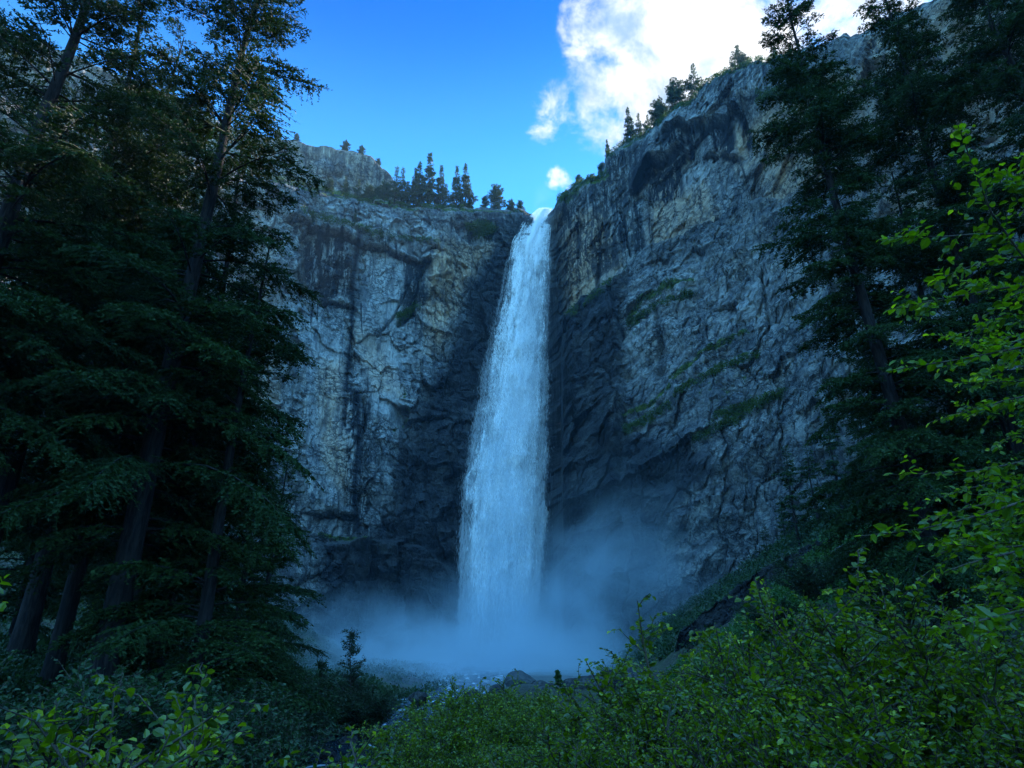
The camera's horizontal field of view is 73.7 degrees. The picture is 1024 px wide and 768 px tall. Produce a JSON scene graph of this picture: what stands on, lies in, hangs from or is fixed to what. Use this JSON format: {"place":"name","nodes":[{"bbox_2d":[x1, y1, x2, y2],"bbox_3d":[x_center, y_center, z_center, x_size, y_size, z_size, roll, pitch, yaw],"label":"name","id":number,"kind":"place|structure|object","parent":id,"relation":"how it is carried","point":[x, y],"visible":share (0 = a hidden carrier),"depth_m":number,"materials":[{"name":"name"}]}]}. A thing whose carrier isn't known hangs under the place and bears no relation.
{"place":"outdoors","nodes":[
{"label":"outdoors","id":0,"kind":"place"},
{"bbox_2d":[0,28,400,201],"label":"ridge","id":1,"kind":"structure","parent":0,"point":[333,164],"depth_m":364.97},
{"bbox_2d":[0,96,566,665],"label":"cliff","id":2,"kind":"structure","parent":0,"point":[384,404],"depth_m":289.37,"materials":[{"name":"stone"}]},
{"bbox_2d":[272,176,463,325],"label":"ledge scrub","id":3,"kind":"object","parent":2,"relation":"on","point":[408,312],"visible":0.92,"depth_m":319.07,"materials":[{"name":"green plant"}]},
{"bbox_2d":[376,179,390,200],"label":"brink conifer","id":4,"kind":"object","parent":2,"relation":"on","point":[384,191],"visible":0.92,"depth_m":339.79,"materials":[{"name":"green plant"}]},
{"bbox_2d":[388,167,404,204],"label":"brink conifer","id":5,"kind":"object","parent":2,"relation":"on","point":[393,193],"visible":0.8,"depth_m":347.41,"materials":[{"name":"green plant"}]},
{"bbox_2d":[392,167,411,205],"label":"brink conifer","id":6,"kind":"object","parent":2,"relation":"on","point":[404,183],"visible":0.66,"depth_m":349.77,"materials":[{"name":"green plant"}]},
{"bbox_2d":[406,168,421,207],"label":"brink conifer","id":7,"kind":"object","parent":2,"relation":"on","point":[413,186],"visible":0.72,"depth_m":353.51,"materials":[{"name":"green plant"}]},
{"bbox_2d":[409,161,427,207],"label":"brink conifer","id":8,"kind":"object","parent":2,"relation":"on","point":[419,176],"visible":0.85,"depth_m":354.49,"materials":[{"name":"green plant"}]},
{"bbox_2d":[419,152,439,206],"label":"brink conifer","id":9,"kind":"object","parent":2,"relation":"on","point":[429,193],"visible":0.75,"depth_m":360.69,"materials":[{"name":"green plant"}]},
{"bbox_2d":[432,165,448,208],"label":"brink conifer","id":10,"kind":"object","parent":2,"relation":"on","point":[440,188],"visible":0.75,"depth_m":361.66,"materials":[{"name":"green plant"}]},
{"bbox_2d":[447,166,465,207],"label":"brink conifer","id":11,"kind":"object","parent":2,"relation":"on","point":[456,181],"visible":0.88,"depth_m":364.58,"materials":[{"name":"green plant"}]},
{"bbox_2d":[456,163,474,207],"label":"brink conifer","id":12,"kind":"object","parent":2,"relation":"on","point":[465,187],"visible":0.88,"depth_m":367.72,"materials":[{"name":"green plant"}]},
{"bbox_2d":[463,218,498,239],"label":"hanging bush","id":13,"kind":"object","parent":2,"relation":"hanging from","point":[482,227],"visible":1,"depth_m":353.25,"materials":[{"name":"green plant"}]},
{"bbox_2d":[486,184,508,208],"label":"brink conifer","id":14,"kind":"object","parent":2,"relation":"on","point":[494,196],"visible":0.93,"depth_m":375.12,"materials":[{"name":"green plant"}]},
{"bbox_2d":[461,208,551,666],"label":"waterfall","id":15,"kind":"structure","parent":2,"relation":"on","point":[493,641],"depth_m":290.07,"materials":[{"name":"white liquid"}]},
{"bbox_2d":[296,667,524,767],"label":"stream water","id":16,"kind":"structure","parent":0,"point":[475,677],"depth_m":77.70,"materials":[{"name":"blue liquid"}]},
{"bbox_2d":[408,691,427,705],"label":"boulder","id":17,"kind":"object","parent":16,"relation":"in","point":[420,695],"visible":0.76,"depth_m":72.52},
{"bbox_2d":[0,0,931,216],"label":"sky","id":18,"kind":"structure","parent":0,"point":[529,95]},
{"bbox_2d":[0,386,1023,762],"bbox_3d":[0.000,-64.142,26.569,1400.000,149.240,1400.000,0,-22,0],"label":"ground","id":19,"kind":"structure","parent":0,"point":[544,672],"depth_m":118.61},
{"bbox_2d":[0,287,110,646],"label":"conifer","id":20,"kind":"object","parent":19,"relation":"on","point":[17,599],"visible":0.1,"depth_m":49.32,"materials":[{"name":"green plant"}]},
{"bbox_2d":[0,78,120,559],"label":"conifer","id":21,"kind":"object","parent":19,"relation":"on","point":[72,91],"visible":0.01,"depth_m":45.85,"materials":[{"name":"green plant"}]},
{"bbox_2d":[0,347,147,604],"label":"conifer","id":22,"kind":"object","parent":19,"relation":"on","point":[11,571],"visible":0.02,"depth_m":52.49,"materials":[{"name":"green plant"}]},
{"bbox_2d":[0,636,181,760],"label":"forest undergrowth","id":23,"kind":"object","parent":19,"relation":"on","point":[28,670],"visible":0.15,"depth_m":24.97,"materials":[{"name":"green plant"}]},
{"bbox_2d":[0,0,188,517],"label":"conifer","id":24,"kind":"object","parent":19,"relation":"on","point":[32,154],"visible":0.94,"depth_m":23.47,"materials":[{"name":"green plant"}]},
{"bbox_2d":[0,0,197,544],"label":"conifer","id":25,"kind":"object","parent":19,"relation":"on","point":[128,162],"visible":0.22,"depth_m":28.48,"materials":[{"name":"green plant"}]},
{"bbox_2d":[0,662,210,767],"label":"leafy shrub","id":26,"kind":"object","parent":19,"relation":"on","point":[41,722],"visible":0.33,"depth_m":6.50,"materials":[{"name":"green plant"}]},
{"bbox_2d":[0,648,221,767],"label":"leafy shrub","id":27,"kind":"object","parent":19,"relation":"on","point":[89,700],"visible":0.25,"depth_m":13.37,"materials":[{"name":"green plant"}]},
{"bbox_2d":[0,176,222,649],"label":"conifer","id":28,"kind":"object","parent":19,"relation":"on","point":[29,552],"visible":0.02,"depth_m":41.83,"materials":[{"name":"green plant"}]},
{"bbox_2d":[2,16,222,660],"bbox_3d":[-21.781,-5.320,36.807,12.311,38.012,11.942,-6,-23,14],"label":"conifer","id":29,"kind":"object","parent":19,"relation":"on","point":[24,635],"visible":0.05,"depth_m":31.13,"materials":[{"name":"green plant"}]},
{"bbox_2d":[0,669,236,767],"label":"leafy shrub","id":30,"kind":"object","parent":19,"relation":"on","point":[193,721],"visible":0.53,"depth_m":5.49,"materials":[{"name":"green plant"}]},
{"bbox_2d":[0,63,255,689],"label":"conifer","id":31,"kind":"object","parent":19,"relation":"on","point":[66,616],"visible":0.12,"depth_m":26.31,"materials":[{"name":"green plant"}]},
{"bbox_2d":[69,618,193,681],"bbox_3d":[-17.668,12.333,31.521,5.685,3.513,5.681,-10,-24,22],"label":"leafy shrub","id":32,"kind":"object","parent":19,"relation":"on","point":[87,644],"visible":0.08,"depth_m":30.72,"materials":[{"name":"green plant"}]},
{"bbox_2d":[0,653,283,767],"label":"leafy shrub","id":33,"kind":"object","parent":19,"relation":"on","point":[139,722],"visible":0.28,"depth_m":13.29,"materials":[{"name":"green plant"}]},
{"bbox_2d":[51,207,247,618],"bbox_3d":[-18.307,1.468,38.787,10.037,28.429,10.799,8,-24,-19],"label":"conifer","id":34,"kind":"object","parent":19,"relation":"on","point":[137,591],"visible":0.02,"depth_m":37.15,"materials":[{"name":"green plant"}]},
{"bbox_2d":[10,663,306,766],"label":"leafy shrub","id":35,"kind":"object","parent":19,"relation":"on","point":[258,699],"visible":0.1,"depth_m":18.77,"materials":[{"name":"green plant"}]},
{"bbox_2d":[65,673,255,767],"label":"leafy shrub","id":36,"kind":"object","parent":19,"relation":"on","point":[102,679],"visible":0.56,"depth_m":6.75,"materials":[{"name":"green plant"}]},
{"bbox_2d":[0,0,330,689],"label":"conifer","id":37,"kind":"object","parent":19,"relation":"on","point":[140,529],"visible":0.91,"depth_m":24.76,"materials":[{"name":"green plant"}]},
{"bbox_2d":[42,269,295,649],"bbox_3d":[-19.764,4.243,43.175,13.281,26.260,11.448,15,-27,-32],"label":"conifer","id":38,"kind":"object","parent":19,"relation":"on","point":[100,594],"visible":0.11,"depth_m":38.74,"materials":[{"name":"green plant"}]},
{"bbox_2d":[60,123,309,678],"bbox_3d":[-14.271,0.007,30.185,10.242,29.009,11.019,0,-23,0],"label":"conifer","id":39,"kind":"object","parent":19,"relation":"on","point":[211,509],"visible":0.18,"depth_m":29.50,"materials":[{"name":"green plant"}]},
{"bbox_2d":[12,689,361,767],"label":"leafy shrub","id":40,"kind":"object","parent":19,"relation":"on","point":[62,734],"visible":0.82,"depth_m":5.12,"materials":[{"name":"green plant"}]},
{"bbox_2d":[42,245,346,737],"bbox_3d":[-9.945,3.568,24.117,9.163,21.008,10.621,4,-23,-10],"label":"conifer","id":41,"kind":"object","parent":19,"relation":"on","point":[200,648],"visible":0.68,"depth_m":23.21,"materials":[{"name":"green plant"}]},
{"bbox_2d":[0,692,396,767],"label":"leafy shrub","id":42,"kind":"object","parent":19,"relation":"on","point":[160,761],"visible":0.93,"depth_m":3.85,"materials":[{"name":"green plant"}]},
{"bbox_2d":[126,713,300,767],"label":"leafy shrub","id":43,"kind":"object","parent":19,"relation":"on","point":[201,758],"visible":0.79,"depth_m":4.54,"materials":[{"name":"green plant"}]},
{"bbox_2d":[105,724,323,767],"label":"leafy shrub","id":44,"kind":"object","parent":19,"relation":"on","point":[293,747],"visible":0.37,"depth_m":13.62,"materials":[{"name":"green plant"}]},
{"bbox_2d":[171,435,297,714],"bbox_3d":[-12.853,9.283,32.090,6.594,15.126,7.650,10,-25,-23],"label":"conifer","id":45,"kind":"object","parent":19,"relation":"on","point":[283,660],"visible":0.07,"depth_m":31.05,"materials":[{"name":"green plant"}]},
{"bbox_2d":[0,538,475,733],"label":"slope undergrowth","id":46,"kind":"object","parent":19,"relation":"on","point":[388,667],"visible":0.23,"depth_m":140.79,"materials":[{"name":"green plant"}]},
{"bbox_2d":[231,541,283,654],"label":"sapling","id":47,"kind":"object","parent":19,"relation":"on","point":[250,574],"visible":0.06,"depth_m":57.77,"materials":[{"name":"green plant"}]},
{"bbox_2d":[209,450,330,687],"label":"conifer","id":48,"kind":"object","parent":19,"relation":"on","point":[308,647],"visible":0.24,"depth_m":44.67,"materials":[{"name":"green plant"}]},
{"bbox_2d":[191,696,355,767],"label":"leafy shrub","id":49,"kind":"object","parent":19,"relation":"on","point":[259,739],"visible":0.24,"depth_m":18.68,"materials":[{"name":"green plant"}]},
{"bbox_2d":[229,681,348,754],"bbox_3d":[-9.641,13.677,26.957,5.860,3.865,6.264,-8,-24,20],"label":"leafy shrub","id":50,"kind":"object","parent":19,"relation":"on","point":[327,722],"visible":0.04,"depth_m":27.37,"materials":[{"name":"green plant"}]},
{"bbox_2d":[221,659,356,738],"bbox_3d":[-11.005,14.761,30.501,7.055,4.653,7.542,-18,-29,37],"label":"leafy shrub","id":51,"kind":"object","parent":19,"relation":"on","point":[332,697],"visible":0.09,"depth_m":30.50,"materials":[{"name":"green plant"}]},
{"bbox_2d":[314,659,336,736],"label":"sapling","id":52,"kind":"object","parent":19,"relation":"on","point":[321,665],"visible":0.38,"depth_m":41.30,"materials":[{"name":"green plant"}]},
{"bbox_2d":[291,666,373,734],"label":"leafy shrub","id":53,"kind":"object","parent":19,"relation":"on","point":[339,681],"visible":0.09,"depth_m":43.18,"materials":[{"name":"green plant"}]},
{"bbox_2d":[327,627,372,735],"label":"sapling","id":54,"kind":"object","parent":19,"relation":"on","point":[353,676],"visible":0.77,"depth_m":42.57,"materials":[{"name":"green plant"}]},
{"bbox_2d":[328,680,410,737],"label":"leafy shrub","id":55,"kind":"object","parent":19,"relation":"on","point":[357,714],"visible":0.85,"depth_m":40.62,"materials":[{"name":"green plant"}]},
{"bbox_2d":[348,703,537,767],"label":"leafy shrub","id":56,"kind":"object","parent":19,"relation":"on","point":[455,740],"visible":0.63,"depth_m":12.89,"materials":[{"name":"green plant"}]},
{"bbox_2d":[389,689,500,758],"bbox_3d":[-1.193,8.805,16.813,3.836,2.371,3.833,6,-23,-15],"label":"leafy shrub","id":57,"kind":"object","parent":19,"relation":"on","point":[412,705],"visible":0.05,"depth_m":16.70,"materials":[{"name":"green plant"}]},
{"bbox_2d":[398,729,551,767],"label":"leafy shrub","id":58,"kind":"object","parent":19,"relation":"on","point":[435,757],"visible":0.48,"depth_m":11.86,"materials":[{"name":"green plant"}]},
{"bbox_2d":[397,675,561,760],"bbox_3d":[-0.403,7.706,15.134,3.778,2.335,3.776,17,-28,-35],"label":"leafy shrub","id":59,"kind":"object","parent":19,"relation":"on","point":[451,704],"visible":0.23,"depth_m":15.18,"materials":[{"name":"green plant"}]},
{"bbox_2d":[467,668,541,722],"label":"leafy shrub","id":60,"kind":"object","parent":19,"relation":"on","point":[488,699],"visible":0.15,"depth_m":16.30,"materials":[{"name":"green plant"}]},
{"bbox_2d":[451,739,565,767],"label":"leafy shrub","id":61,"kind":"object","parent":19,"relation":"on","point":[509,755],"visible":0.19,"depth_m":10.69,"materials":[{"name":"green plant"}]},
{"bbox_2d":[504,670,535,686],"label":"boulder","id":62,"kind":"object","parent":19,"relation":"on","point":[522,676],"visible":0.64,"depth_m":123.14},
{"bbox_2d":[473,735,604,767],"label":"leafy shrub","id":63,"kind":"object","parent":19,"relation":"on","point":[511,762],"visible":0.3,"depth_m":8.29,"materials":[{"name":"green plant"}]},
{"bbox_2d":[480,699,599,762],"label":"leafy shrub","id":64,"kind":"object","parent":19,"relation":"on","point":[519,731],"visible":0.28,"depth_m":13.18,"materials":[{"name":"green plant"}]},
{"bbox_2d":[516,690,651,756],"bbox_3d":[1.468,6.007,11.504,2.567,1.586,2.565,-7,-24,17],"label":"leafy shrub","id":65,"kind":"object","parent":19,"relation":"on","point":[558,723],"visible":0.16,"depth_m":11.56,"materials":[{"name":"green plant"}]},
{"bbox_2d":[574,675,603,689],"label":"boulder","id":66,"kind":"object","parent":19,"relation":"on","point":[583,679],"visible":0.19,"depth_m":94.48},
{"bbox_2d":[465,706,792,767],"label":"leafy shrub","id":67,"kind":"object","parent":19,"relation":"on","point":[595,752],"visible":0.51,"depth_m":5.12,"materials":[{"name":"green plant"}]},
{"bbox_2d":[608,667,658,690],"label":"boulder","id":68,"kind":"object","parent":19,"relation":"on","point":[630,670],"visible":0.06,"depth_m":90.58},
{"bbox_2d":[543,593,799,765],"bbox_3d":[1.723,3.780,7.514,2.730,2.708,2.039,0,-22,0],"label":"leafy shrub","id":69,"kind":"object","parent":19,"relation":"on","point":[606,682],"visible":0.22,"depth_m":7.43,"materials":[{"name":"green plant"}]},
{"bbox_2d":[526,639,824,767],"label":"leafy shrub","id":70,"kind":"object","parent":19,"relation":"on","point":[627,694],"visible":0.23,"depth_m":6.47,"materials":[{"name":"green plant"}]},
{"bbox_2d":[595,470,873,671],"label":"slope undergrowth","id":71,"kind":"object","parent":19,"relation":"on","point":[729,582],"visible":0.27,"depth_m":150.00,"materials":[{"name":"green plant"}]},
{"bbox_2d":[536,682,940,767],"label":"leafy shrub","id":72,"kind":"object","parent":19,"relation":"on","point":[739,761],"visible":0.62,"depth_m":4.72,"materials":[{"name":"green plant"}]},
{"bbox_2d":[624,605,864,767],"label":"leafy shrub","id":73,"kind":"object","parent":19,"relation":"on","point":[716,675],"visible":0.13,"depth_m":6.67,"materials":[{"name":"green plant"}]},
{"bbox_2d":[582,655,916,767],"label":"leafy shrub","id":74,"kind":"object","parent":19,"relation":"on","point":[605,715],"visible":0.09,"depth_m":5.97,"materials":[{"name":"green plant"}]},
{"bbox_2d":[675,539,829,651],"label":"rock outcrop","id":75,"kind":"object","parent":19,"relation":"on","point":[718,613],"visible":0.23,"depth_m":97.25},
{"bbox_2d":[729,596,803,640],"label":"leafy shrub","id":76,"kind":"object","parent":19,"relation":"on","point":[752,610],"visible":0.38,"depth_m":57.89,"materials":[{"name":"green plant"}]},
{"bbox_2d":[774,495,793,546],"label":"conifer","id":77,"kind":"object","parent":19,"relation":"on","point":[782,526],"visible":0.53,"depth_m":139.43,"materials":[{"name":"green plant"}]},
{"bbox_2d":[651,546,932,759],"bbox_3d":[2.602,3.047,6.075,2.244,2.980,3.005,-11,-25,25],"label":"leafy shrub","id":78,"kind":"object","parent":19,"relation":"on","point":[751,678],"visible":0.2,"depth_m":6.04,"materials":[{"name":"green plant"}]},
{"bbox_2d":[771,445,814,546],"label":"conifer","id":79,"kind":"object","parent":19,"relation":"on","point":[797,522],"visible":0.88,"depth_m":126.44,"materials":[{"name":"green plant"}]},
{"bbox_2d":[766,549,850,606],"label":"leafy shrub","id":80,"kind":"object","parent":19,"relation":"on","point":[809,582],"visible":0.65,"depth_m":57.01,"materials":[{"name":"green plant"}]},
{"bbox_2d":[596,669,1023,767],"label":"leafy shrub","id":81,"kind":"object","parent":19,"relation":"on","point":[720,756],"visible":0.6,"depth_m":4.11,"materials":[{"name":"green plant"}]},
{"bbox_2d":[793,443,832,534],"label":"conifer","id":82,"kind":"object","parent":19,"relation":"on","point":[815,510],"visible":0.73,"depth_m":120.40,"materials":[{"name":"green plant"}]},
{"bbox_2d":[605,610,1023,767],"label":"leafy shrub","id":83,"kind":"object","parent":19,"relation":"on","point":[959,701],"visible":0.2,"depth_m":5.17,"materials":[{"name":"green plant"}]},
{"bbox_2d":[632,388,1023,690],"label":"slope undergrowth","id":84,"kind":"object","parent":19,"relation":"on","point":[780,592],"visible":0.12,"depth_m":66.60,"materials":[{"name":"green plant"}]},
{"bbox_2d":[813,406,856,509],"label":"conifer","id":85,"kind":"object","parent":19,"relation":"on","point":[829,470],"visible":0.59,"depth_m":113.86,"materials":[{"name":"green plant"}]},
{"bbox_2d":[653,575,1023,759],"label":"leafy shrub","id":86,"kind":"object","parent":19,"relation":"on","point":[826,639],"visible":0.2,"depth_m":5.74,"materials":[{"name":"green plant"}]},
{"bbox_2d":[842,388,882,482],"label":"conifer","id":87,"kind":"object","parent":19,"relation":"on","point":[857,427],"visible":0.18,"depth_m":104.73,"materials":[{"name":"green plant"}]},
{"bbox_2d":[711,652,1023,767],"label":"leafy shrub","id":88,"kind":"object","parent":19,"relation":"on","point":[892,746],"visible":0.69,"depth_m":3.68,"materials":[{"name":"green plant"}]},
{"bbox_2d":[731,553,1023,767],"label":"leafy shrub","id":89,"kind":"object","parent":19,"relation":"on","point":[920,673],"visible":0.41,"depth_m":4.91,"materials":[{"name":"green plant"}]},
{"bbox_2d":[801,295,964,584],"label":"conifer","id":90,"kind":"object","parent":19,"relation":"on","point":[832,516],"visible":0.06,"depth_m":49.53,"materials":[{"name":"green plant"}]},
{"bbox_2d":[747,0,1023,657],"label":"conifer","id":91,"kind":"object","parent":19,"relation":"on","point":[897,443],"visible":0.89,"depth_m":33.39,"materials":[{"name":"green plant"}]},
{"bbox_2d":[762,645,1023,767],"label":"leafy shrub","id":92,"kind":"object","parent":19,"relation":"on","point":[824,741],"visible":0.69,"depth_m":3.47,"materials":[{"name":"green plant"}]},
{"bbox_2d":[843,530,966,602],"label":"leafy shrub","id":93,"kind":"object","parent":19,"relation":"on","point":[875,566],"visible":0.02,"depth_m":43.55,"materials":[{"name":"green plant"}]},
{"bbox_2d":[842,272,976,530],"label":"conifer","id":94,"kind":"object","parent":19,"relation":"on","point":[877,430],"visible":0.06,"depth_m":43.91,"materials":[{"name":"green plant"}]},
{"bbox_2d":[843,172,1023,614],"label":"conifer","id":95,"kind":"object","parent":19,"relation":"on","point":[894,287],"visible":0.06,"depth_m":36.37,"materials":[{"name":"green plant"}]},
{"bbox_2d":[850,0,1023,598],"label":"conifer","id":96,"kind":"object","parent":19,"relation":"on","point":[904,83],"visible":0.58,"depth_m":36.18,"materials":[{"name":"green plant"}]},
{"bbox_2d":[854,123,1023,651],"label":"broadleaf tree","id":97,"kind":"object","parent":19,"relation":"on","point":[999,617],"visible":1,"depth_m":3.56,"materials":[{"name":"green plant"}]},
{"bbox_2d":[926,133,1023,437],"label":"conifer","id":98,"kind":"object","parent":19,"relation":"on","point":[1008,263],"visible":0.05,"depth_m":43.50,"materials":[{"name":"green plant"}]},
{"bbox_2d":[927,0,1023,471],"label":"conifer","id":99,"kind":"object","parent":19,"relation":"on","point":[993,80],"visible":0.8,"depth_m":35.95,"materials":[{"name":"green plant"}]},
{"bbox_2d":[554,0,1023,666],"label":"cliff","id":100,"kind":"structure","parent":0,"point":[664,510],"depth_m":242.59,"materials":[{"name":"stone"}]},
{"bbox_2d":[623,106,636,144],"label":"brink conifer","id":101,"kind":"object","parent":100,"relation":"on","point":[628,126],"visible":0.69,"depth_m":338.78,"materials":[{"name":"green plant"}]},
{"bbox_2d":[646,95,669,125],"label":"brink conifer","id":102,"kind":"object","parent":100,"relation":"on","point":[659,106],"visible":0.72,"depth_m":321.66,"materials":[{"name":"green plant"}]},
{"bbox_2d":[556,49,792,442],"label":"ledge scrub","id":103,"kind":"object","parent":100,"relation":"on","point":[721,411],"visible":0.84,"depth_m":250.06,"materials":[{"name":"green plant"}]},
{"bbox_2d":[664,77,689,112],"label":"brink conifer","id":104,"kind":"object","parent":100,"relation":"on","point":[675,96],"visible":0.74,"depth_m":311.01,"materials":[{"name":"green plant"}]},
{"bbox_2d":[682,63,703,101],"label":"brink conifer","id":105,"kind":"object","parent":100,"relation":"on","point":[695,83],"visible":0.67,"depth_m":309.00,"materials":[{"name":"green plant"}]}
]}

